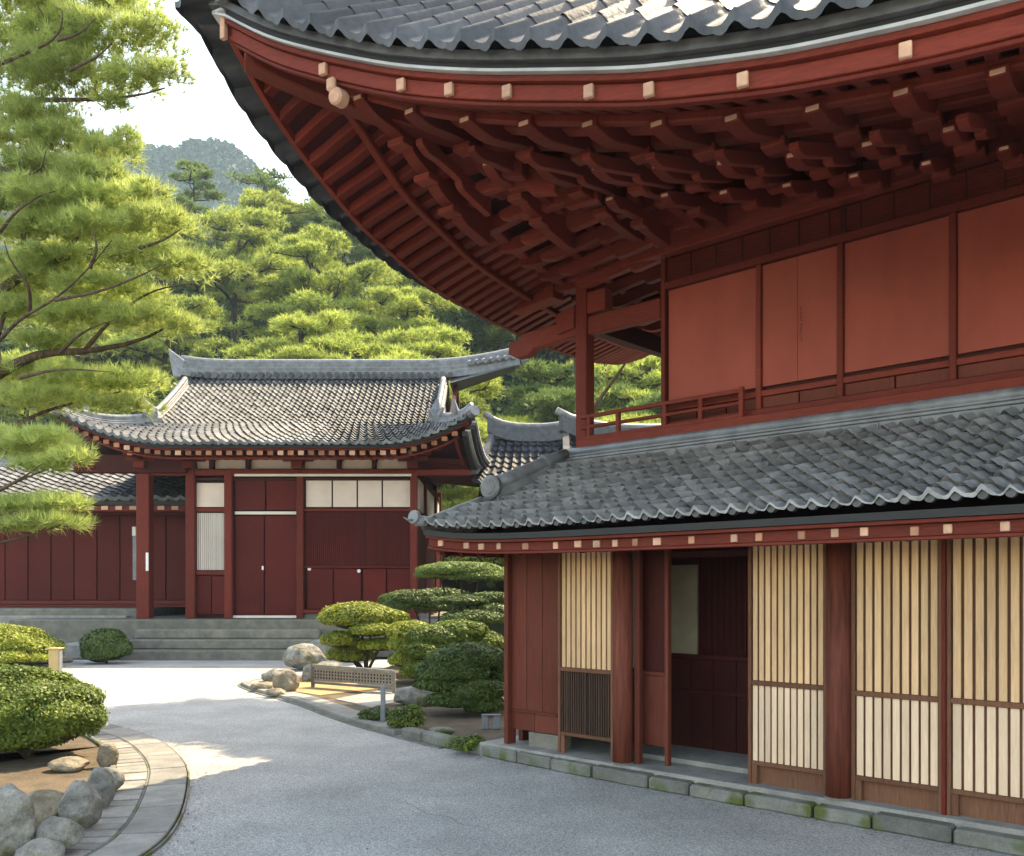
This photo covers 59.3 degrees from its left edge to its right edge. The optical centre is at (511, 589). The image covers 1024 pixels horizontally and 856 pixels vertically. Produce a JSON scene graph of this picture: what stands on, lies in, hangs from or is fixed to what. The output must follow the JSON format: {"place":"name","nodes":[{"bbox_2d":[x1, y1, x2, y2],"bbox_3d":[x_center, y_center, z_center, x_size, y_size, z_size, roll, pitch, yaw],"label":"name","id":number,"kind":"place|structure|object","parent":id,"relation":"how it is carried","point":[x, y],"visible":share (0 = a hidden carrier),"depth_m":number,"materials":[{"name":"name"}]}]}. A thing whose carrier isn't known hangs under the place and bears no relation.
{"place":"outdoors","nodes":[
{"label":"outdoors","id":0,"kind":"place"},
{"bbox_2d":[64,731,146,855],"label":"paved border","id":1,"kind":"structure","parent":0,"point":[117,812],"depth_m":7.46,"materials":[{"name":"stone"}]},
{"bbox_2d":[14,838,65,855],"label":"rock","id":2,"kind":"object","parent":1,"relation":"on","point":[41,847],"visible":1,"depth_m":5.64,"materials":[{"name":"grey stone"}]},
{"bbox_2d":[34,816,84,849],"bbox_3d":[-3.036,1.636,6.001,0.316,0.252,0.272,0,0,0],"label":"rock","id":3,"kind":"object","parent":1,"relation":"on","point":[68,833],"visible":0.58,"depth_m":5.93,"materials":[{"name":"grey stone"}]},
{"bbox_2d":[0,152,256,266],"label":"hill","id":4,"kind":"structure","parent":0,"point":[216,203],"depth_m":384.51,"materials":[{"name":"green tree foliage"}]},
{"bbox_2d":[0,134,356,261],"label":"wood","id":5,"kind":"object","parent":4,"relation":"on","point":[225,152],"visible":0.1,"depth_m":388.95,"materials":[{"name":"green plant"}]},
{"bbox_2d":[88,723,186,855],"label":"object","id":6,"kind":"structure","parent":0,"point":[150,824],"depth_m":7.56,"materials":[{"name":"stone"}]},
{"bbox_2d":[0,0,362,248],"label":"sky","id":7,"kind":"structure","parent":0,"point":[212,111],"materials":[{"name":"white"}]},
{"bbox_2d":[2,283,644,659],"bbox_3d":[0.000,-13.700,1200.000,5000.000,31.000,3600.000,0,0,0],"label":"ground","id":8,"kind":"structure","parent":0,"point":[498,628],"depth_m":62.43,"materials":[{"name":"green plant"}]},
{"bbox_2d":[0,348,78,449],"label":"pine tree","id":9,"kind":"object","parent":8,"relation":"on","point":[11,413],"visible":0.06,"depth_m":45.89,"materials":[{"name":"green plant"}]},
{"bbox_2d":[0,386,150,453],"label":"pine tree","id":10,"kind":"object","parent":8,"relation":"on","point":[79,407],"depth_m":41.77,"materials":[{"name":"green plant"}]},
{"bbox_2d":[0,454,184,623],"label":"side wing","id":11,"kind":"structure","parent":8,"relation":"on","point":[72,573],"depth_m":28.00,"materials":[{"name":"red wood"}]},
{"bbox_2d":[8,239,192,363],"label":"pine tree","id":12,"kind":"object","parent":8,"relation":"on","point":[91,335],"visible":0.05,"depth_m":57.48,"materials":[{"name":"green plant"}]},
{"bbox_2d":[80,376,212,450],"bbox_3d":[-13.237,-3.452,35.490,7.656,10.566,2.930,0,0,0],"label":"hedge","id":13,"kind":"object","parent":8,"relation":"on","point":[160,395],"visible":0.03,"depth_m":34.62,"materials":[{"name":"green plant"}]},
{"bbox_2d":[103,193,225,298],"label":"pine tree","id":14,"kind":"object","parent":8,"relation":"on","point":[184,201],"visible":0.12,"depth_m":69.06,"materials":[{"name":"green plant"}]},
{"bbox_2d":[97,293,239,394],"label":"pine tree","id":15,"kind":"object","parent":8,"relation":"on","point":[206,347],"visible":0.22,"depth_m":51.32,"materials":[{"name":"green plant"}]},
{"bbox_2d":[167,158,229,292],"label":"pine tree","id":16,"kind":"object","parent":8,"relation":"on","point":[193,174],"visible":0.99,"depth_m":72.12,"materials":[{"name":"green plant"}]},
{"bbox_2d":[144,203,322,356],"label":"pine tree","id":17,"kind":"object","parent":8,"relation":"on","point":[253,257],"visible":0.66,"depth_m":60.81,"materials":[{"name":"green plant"}]},
{"bbox_2d":[224,164,297,276],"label":"pine tree","id":18,"kind":"object","parent":8,"relation":"on","point":[266,180],"visible":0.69,"depth_m":75.94,"materials":[{"name":"green plant"}]},
{"bbox_2d":[9,348,528,660],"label":"gate hall","id":19,"kind":"structure","parent":8,"relation":"on","point":[310,484],"depth_m":25.30,"materials":[{"name":"tile"}]},
{"bbox_2d":[235,516,263,614],"bbox_3d":[-7.386,-0.689,25.355,0.801,2.783,0.050,0,0,0],"label":"door","id":20,"kind":"structure","parent":19,"relation":"in","point":[249,530],"depth_m":25.33,"materials":[{"name":"red wood"}]},
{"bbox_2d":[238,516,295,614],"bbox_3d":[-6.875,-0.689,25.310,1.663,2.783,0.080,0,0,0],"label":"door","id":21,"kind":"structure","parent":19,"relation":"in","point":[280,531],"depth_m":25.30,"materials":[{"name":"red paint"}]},
{"bbox_2d":[183,186,359,276],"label":"pine tree","id":22,"kind":"object","parent":8,"relation":"on","point":[285,205],"visible":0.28,"depth_m":70.52,"materials":[{"name":"green plant"}]},
{"bbox_2d":[217,308,362,358],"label":"pine tree","id":23,"kind":"object","parent":8,"relation":"on","point":[325,346],"visible":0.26,"depth_m":44.61,"materials":[{"name":"green plant"}]},
{"bbox_2d":[226,222,407,358],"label":"pine tree","id":24,"kind":"object","parent":8,"relation":"on","point":[331,283],"visible":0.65,"depth_m":55.91,"materials":[{"name":"green plant"}]},
{"bbox_2d":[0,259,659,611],"bbox_3d":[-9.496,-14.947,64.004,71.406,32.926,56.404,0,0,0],"label":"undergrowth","id":25,"kind":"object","parent":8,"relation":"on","point":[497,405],"visible":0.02,"depth_m":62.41,"materials":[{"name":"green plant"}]},
{"bbox_2d":[282,192,390,269],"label":"pine tree","id":26,"kind":"object","parent":8,"relation":"on","point":[361,254],"visible":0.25,"depth_m":71.98,"materials":[{"name":"green plant"}]},
{"bbox_2d":[330,283,501,379],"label":"pine tree","id":27,"kind":"object","parent":8,"relation":"on","point":[405,302],"visible":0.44,"depth_m":54.08,"materials":[{"name":"green plant"}]},
{"bbox_2d":[381,271,459,328],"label":"pine tree","id":28,"kind":"object","parent":8,"relation":"on","point":[404,282],"visible":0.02,"depth_m":63.24,"materials":[{"name":"green plant"}]},
{"bbox_2d":[360,345,485,506],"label":"pine tree","id":29,"kind":"object","parent":8,"relation":"on","point":[449,494],"visible":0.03,"depth_m":42.69,"materials":[{"name":"green plant"}]},
{"bbox_2d":[349,325,503,417],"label":"pine tree","id":30,"kind":"object","parent":8,"relation":"on","point":[421,341],"visible":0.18,"depth_m":48.61,"materials":[{"name":"green plant"}]},
{"bbox_2d":[442,538,503,592],"bbox_3d":[1.585,-0.847,38.016,11.520,5.381,3.359,0,0,0],"label":"hedge","id":31,"kind":"object","parent":8,"relation":"on","point":[470,587],"visible":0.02,"depth_m":37.11,"materials":[{"name":"green plant"}]},
{"bbox_2d":[442,421,537,510],"bbox_3d":[-0.120,-3.713,40.549,11.349,7.814,6.531,0,0,32],"label":"pine tree","id":32,"kind":"object","parent":8,"relation":"on","point":[468,488],"visible":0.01,"depth_m":39.43,"materials":[{"name":"green plant"}]},
{"bbox_2d":[429,298,552,384],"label":"pine tree","id":33,"kind":"object","parent":8,"relation":"on","point":[489,335],"visible":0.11,"depth_m":60.91,"materials":[{"name":"green plant"}]},
{"bbox_2d":[449,376,533,487],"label":"pine tree","id":34,"kind":"object","parent":8,"relation":"on","point":[486,387],"visible":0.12,"depth_m":45.77,"materials":[{"name":"green plant"}]},
{"bbox_2d":[470,411,575,497],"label":"garden hall","id":35,"kind":"structure","parent":8,"relation":"on","point":[513,445],"depth_m":27.29,"materials":[{"name":"tile"}]},
{"bbox_2d":[494,356,642,422],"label":"pine tree","id":36,"kind":"object","parent":8,"relation":"on","point":[560,393],"visible":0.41,"depth_m":48.61,"materials":[{"name":"green plant"}]},
{"bbox_2d":[545,355,660,421],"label":"pine tree","id":37,"kind":"object","parent":8,"relation":"on","point":[649,380],"visible":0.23,"depth_m":48.86,"materials":[{"name":"green plant"}]},
{"bbox_2d":[555,407,660,450],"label":"garden hall","id":38,"kind":"structure","parent":8,"relation":"on","point":[567,425],"depth_m":23.50,"materials":[{"name":"tile"}]},
{"bbox_2d":[594,408,660,423],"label":"pine tree","id":39,"kind":"object","parent":8,"relation":"on","point":[609,418],"visible":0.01,"depth_m":39.80,"materials":[{"name":"green plant"}]},
{"bbox_2d":[625,388,660,423],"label":"pine tree","id":40,"kind":"object","parent":8,"relation":"on","point":[654,398],"visible":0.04,"depth_m":43.30,"materials":[{"name":"green plant"}]},
{"bbox_2d":[251,679,422,728],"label":"garden path","id":41,"kind":"structure","parent":0,"point":[340,707],"depth_m":13.86,"materials":[{"name":"stone"}]},
{"bbox_2d":[250,681,272,689],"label":"rock","id":42,"kind":"object","parent":41,"relation":"on","point":[264,685],"visible":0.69,"depth_m":15.79,"materials":[{"name":"grey stone"}]},
{"bbox_2d":[356,707,390,719],"bbox_3d":[-1.869,1.672,12.204,0.480,0.185,0.392,0,0,0],"label":"garden plant","id":43,"kind":"object","parent":41,"relation":"on","point":[371,714],"visible":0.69,"depth_m":12.09,"materials":[{"name":"green plant"}]},
{"bbox_2d":[380,686,385,721],"bbox_3d":[-1.720,1.540,12.000,0.060,0.520,0.060,0,0,0],"label":"metal post","id":44,"kind":"object","parent":41,"relation":"on","point":[382,703],"visible":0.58,"depth_m":11.97,"materials":[{"name":"grey metal"}]},
{"bbox_2d":[384,703,425,727],"bbox_3d":[-1.359,1.601,11.396,0.549,0.336,0.456,0,0,0],"label":"garden plant","id":45,"kind":"object","parent":41,"relation":"on","point":[411,715],"visible":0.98,"depth_m":11.29,"materials":[{"name":"green plant"}]},
{"bbox_2d":[335,687,402,707],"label":"garden paving","id":46,"kind":"structure","parent":0,"point":[370,699],"depth_m":14.39,"materials":[{"name":"stone"}]},
{"bbox_2d":[302,665,518,740],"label":"garden soil","id":47,"kind":"structure","parent":0,"point":[461,722],"depth_m":12.52,"materials":[{"name":"brown soil"}]},
{"bbox_2d":[272,669,299,690],"bbox_3d":[-3.919,1.591,15.605,0.478,0.438,0.317,0,0,0],"label":"rock","id":48,"kind":"object","parent":47,"relation":"on","point":[287,680],"visible":0.84,"depth_m":15.51,"materials":[{"name":"grey stone"}]},
{"bbox_2d":[302,664,310,680],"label":"rock","id":49,"kind":"object","parent":47,"relation":"on","point":[306,673],"visible":0.54,"depth_m":17.19,"materials":[{"name":"grey stone"}]},
{"bbox_2d":[268,676,399,695],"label":"orange sand","id":50,"kind":"structure","parent":47,"relation":"on","point":[304,687],"depth_m":15.94,"materials":[{"name":"sand"}]},
{"bbox_2d":[261,668,279,681],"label":"rock","id":51,"kind":"object","parent":50,"relation":"on","point":[267,676],"visible":0.62,"depth_m":17.18,"materials":[{"name":"grey stone"}]},
{"bbox_2d":[311,664,395,692],"bbox_3d":[-2.788,1.542,15.705,1.954,0.417,0.083,0,0,32],"label":"pierced rail","id":52,"kind":"object","parent":50,"relation":"on","point":[371,676],"visible":1,"depth_m":15.67,"materials":[{"name":"stone"}]},
{"bbox_2d":[316,600,410,667],"bbox_3d":[-3.005,0.999,18.122,1.902,1.606,1.529,0,0,0],"label":"cloud pine","id":53,"kind":"object","parent":50,"relation":"on","point":[358,619],"visible":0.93,"depth_m":17.75,"materials":[{"name":"green plant"}]},
{"bbox_2d":[386,620,426,680],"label":"cloud pine","id":54,"kind":"object","parent":47,"relation":"on","point":[396,631],"visible":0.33,"depth_m":16.87,"materials":[{"name":"green plant"}]},
{"bbox_2d":[393,686,434,705],"bbox_3d":[-1.444,1.635,13.770,0.751,0.334,0.474,0,0,0],"label":"rock","id":55,"kind":"object","parent":47,"relation":"on","point":[407,695],"visible":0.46,"depth_m":13.60,"materials":[{"name":"grey stone"}]},
{"bbox_2d":[378,587,467,622],"bbox_3d":[-2.086,0.861,21.086,2.122,1.872,1.452,0,0,0],"label":"cloud pine","id":56,"kind":"object","parent":47,"relation":"on","point":[405,600],"visible":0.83,"depth_m":20.61,"materials":[{"name":"green plant"}]},
{"bbox_2d":[429,727,454,733],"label":"rock","id":57,"kind":"object","parent":47,"relation":"on","point":[447,730],"visible":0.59,"depth_m":10.91,"materials":[{"name":"stone"}]},
{"bbox_2d":[399,618,503,676],"bbox_3d":[-1.124,1.157,16.380,2.105,1.304,1.277,0,0,-32],"label":"cloud pine","id":58,"kind":"object","parent":47,"relation":"on","point":[422,641],"visible":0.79,"depth_m":15.95,"materials":[{"name":"green plant"}]},
{"bbox_2d":[412,641,503,712],"bbox_3d":[-0.649,1.279,13.133,1.604,1.066,1.576,0,0,0],"label":"cloud pine","id":59,"kind":"object","parent":47,"relation":"on","point":[467,676],"visible":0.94,"depth_m":12.66,"materials":[{"name":"green plant"}]},
{"bbox_2d":[413,561,503,610],"bbox_3d":[-1.096,0.570,19.505,2.149,2.439,1.711,0,0,0],"label":"cloud pine","id":60,"kind":"object","parent":47,"relation":"on","point":[477,571],"visible":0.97,"depth_m":18.95,"materials":[{"name":"green plant"}]},
{"bbox_2d":[432,591,503,629],"bbox_3d":[-0.786,0.899,17.809,1.642,1.784,1.567,0,0,0],"label":"cloud pine","id":61,"kind":"object","parent":47,"relation":"on","point":[488,609],"visible":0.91,"depth_m":17.47,"materials":[{"name":"green plant"}]},
{"bbox_2d":[573,357,625,412],"bbox_3d":[1.508,-3.938,16.896,9.493,11.580,5.442,0,0,18],"label":"garden pine","id":62,"kind":"object","parent":47,"relation":"on","point":[598,401],"depth_m":16.86,"materials":[{"name":"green plant"}]},
{"bbox_2d":[481,714,500,728],"bbox_3d":[-0.264,1.667,11.396,0.250,0.185,0.100,0,0,0],"label":"stone bench","id":63,"kind":"object","parent":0,"point":[485,721],"visible":1,"depth_m":11.36,"materials":[{"name":"grey stone"}]},
{"bbox_2d":[12,660,1012,855],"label":"road","id":64,"kind":"structure","parent":0,"point":[317,786],"depth_m":7.68,"materials":[{"name":"grey asphalt"}]},
{"bbox_2d":[0,622,67,664],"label":"clipped bush","id":65,"kind":"object","parent":64,"relation":"on","point":[20,643],"visible":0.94,"depth_m":20.49,"materials":[{"name":"green plant"}]},
{"bbox_2d":[13,656,73,664],"bbox_3d":[-11.683,1.723,22.213,1.300,0.203,1.403,0,0,36],"label":"kerb","id":66,"kind":"object","parent":64,"relation":"on","point":[67,659],"visible":0.29,"depth_m":21.73,"materials":[{"name":"stone"}]},
{"bbox_2d":[0,736,99,794],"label":"planter soil","id":67,"kind":"structure","parent":64,"relation":"on","point":[27,776],"depth_m":8.77,"materials":[{"name":"brown soil"}]},
{"bbox_2d":[0,783,35,855],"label":"rock","id":68,"kind":"object","parent":67,"relation":"on","point":[17,822],"visible":0.87,"depth_m":5.84,"materials":[{"name":"grey stone"}]},
{"bbox_2d":[28,789,63,826],"bbox_3d":[-3.436,1.613,6.608,0.311,0.306,0.293,0,0,-41],"label":"rock","id":69,"kind":"object","parent":67,"relation":"on","point":[45,802],"visible":0.47,"depth_m":6.52,"materials":[{"name":"grey stone"}]},
{"bbox_2d":[0,663,110,757],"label":"clipped bush","id":70,"kind":"object","parent":67,"relation":"on","point":[41,707],"visible":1,"depth_m":8.96,"materials":[{"name":"green plant"}]},
{"bbox_2d":[47,756,89,772],"bbox_3d":[-4.259,1.671,8.627,0.360,0.142,0.308,0,0,0],"label":"rock","id":71,"kind":"object","parent":67,"relation":"on","point":[69,764],"visible":1,"depth_m":8.53,"materials":[{"name":"beige stone"}]},
{"bbox_2d":[57,780,101,828],"bbox_3d":[-3.181,1.590,6.595,0.313,0.380,0.255,0,0,0],"label":"rock","id":72,"kind":"object","parent":67,"relation":"on","point":[80,803],"visible":0.78,"depth_m":6.51,"materials":[{"name":"grey stone"}]},
{"bbox_2d":[82,734,115,767],"bbox_3d":[-6.350,1.733,8.692,4.476,0.074,11.060,0,0,-35],"label":"planter edging","id":73,"kind":"object","parent":67,"relation":"on","point":[96,741],"visible":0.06,"depth_m":10.14,"materials":[{"name":"stone"}]},
{"bbox_2d":[87,767,115,807],"bbox_3d":[-3.312,1.603,7.253,0.226,0.356,0.202,0,0,0],"label":"rock","id":74,"kind":"object","parent":67,"relation":"on","point":[100,780],"visible":0.71,"depth_m":7.20,"materials":[{"name":"grey stone"}]},
{"bbox_2d":[96,744,118,766],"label":"rock","id":75,"kind":"object","parent":67,"relation":"on","point":[107,755],"visible":0.84,"depth_m":8.73,"materials":[{"name":"beige stone"}]},
{"bbox_2d":[0,0,221,543],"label":"foreground pine","id":76,"kind":"object","parent":67,"relation":"on","point":[60,42],"visible":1,"depth_m":9.92,"materials":[{"name":"green plant"}]},
{"bbox_2d":[104,767,124,790],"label":"rock","id":77,"kind":"object","parent":67,"relation":"on","point":[119,777],"visible":0.35,"depth_m":7.80,"materials":[{"name":"grey stone"}]},
{"bbox_2d":[46,647,63,670],"bbox_3d":[-10.027,1.532,19.766,0.270,0.535,0.260,0,0,0],"label":"bamboo post","id":78,"kind":"object","parent":64,"relation":"on","point":[55,658],"visible":0.81,"depth_m":19.67,"materials":[{"name":"beige wood"}]},
{"bbox_2d":[78,626,134,663],"bbox_3d":[-9.910,1.360,21.989,1.308,0.952,1.112,0,0,0],"label":"round bush","id":79,"kind":"object","parent":64,"relation":"on","point":[103,644],"visible":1,"depth_m":21.66,"materials":[{"name":"green plant"}]},
{"bbox_2d":[85,734,149,855],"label":"paving joint","id":80,"kind":"object","parent":64,"relation":"on","point":[131,817],"visible":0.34,"depth_m":7.31,"materials":[{"name":"stone"}]},
{"bbox_2d":[121,726,189,855],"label":"paving edge","id":81,"kind":"object","parent":64,"relation":"on","point":[159,845],"visible":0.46,"depth_m":6.90,"materials":[{"name":"stone"}]},
{"bbox_2d":[141,760,187,855],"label":"paving bed","id":82,"kind":"object","parent":64,"relation":"on","point":[180,810],"visible":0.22,"depth_m":7.39,"materials":[{"name":"stone"}]},
{"bbox_2d":[282,643,327,669],"bbox_3d":[-4.659,1.505,20.264,0.911,0.623,0.852,0,0,-42],"label":"rock","id":83,"kind":"object","parent":64,"relation":"on","point":[300,656],"visible":0.74,"depth_m":19.97,"materials":[{"name":"grey stone"}]},
{"bbox_2d":[241,675,401,734],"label":"kerb","id":84,"kind":"structure","parent":64,"relation":"on","point":[320,707],"depth_m":12.92,"materials":[{"name":"stone"}]},
{"bbox_2d":[316,661,340,668],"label":"rock","id":85,"kind":"object","parent":64,"relation":"on","point":[330,663],"visible":0.45,"depth_m":19.55,"materials":[{"name":"beige stone"}]},
{"bbox_2d":[238,683,443,748],"bbox_3d":[-3.081,1.790,13.661,0.254,0.020,8.297,0,0,-32],"label":"kerb","id":86,"kind":"object","parent":64,"relation":"on","point":[360,726],"visible":0.98,"depth_m":12.09,"materials":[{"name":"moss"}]},
{"bbox_2d":[266,688,285,696],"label":"rock","id":87,"kind":"object","parent":86,"relation":"on","point":[275,692],"visible":0.98,"depth_m":14.92,"materials":[{"name":"beige stone"}]},
{"bbox_2d":[175,0,1023,835],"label":"temple hall","id":88,"kind":"structure","parent":64,"relation":"on","point":[779,550],"depth_m":7.32,"materials":[{"name":"wood"}]},
{"bbox_2d":[401,727,1023,855],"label":"kerb","id":89,"kind":"structure","parent":64,"relation":"on","point":[949,832],"depth_m":7.35,"materials":[{"name":"stone"}]},
{"bbox_2d":[448,733,485,751],"bbox_3d":[-0.479,1.676,9.897,0.463,0.177,0.368,0,0,0],"label":"garden plant","id":90,"kind":"object","parent":89,"relation":"on","point":[470,742],"visible":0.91,"depth_m":9.81,"materials":[{"name":"green plant"}]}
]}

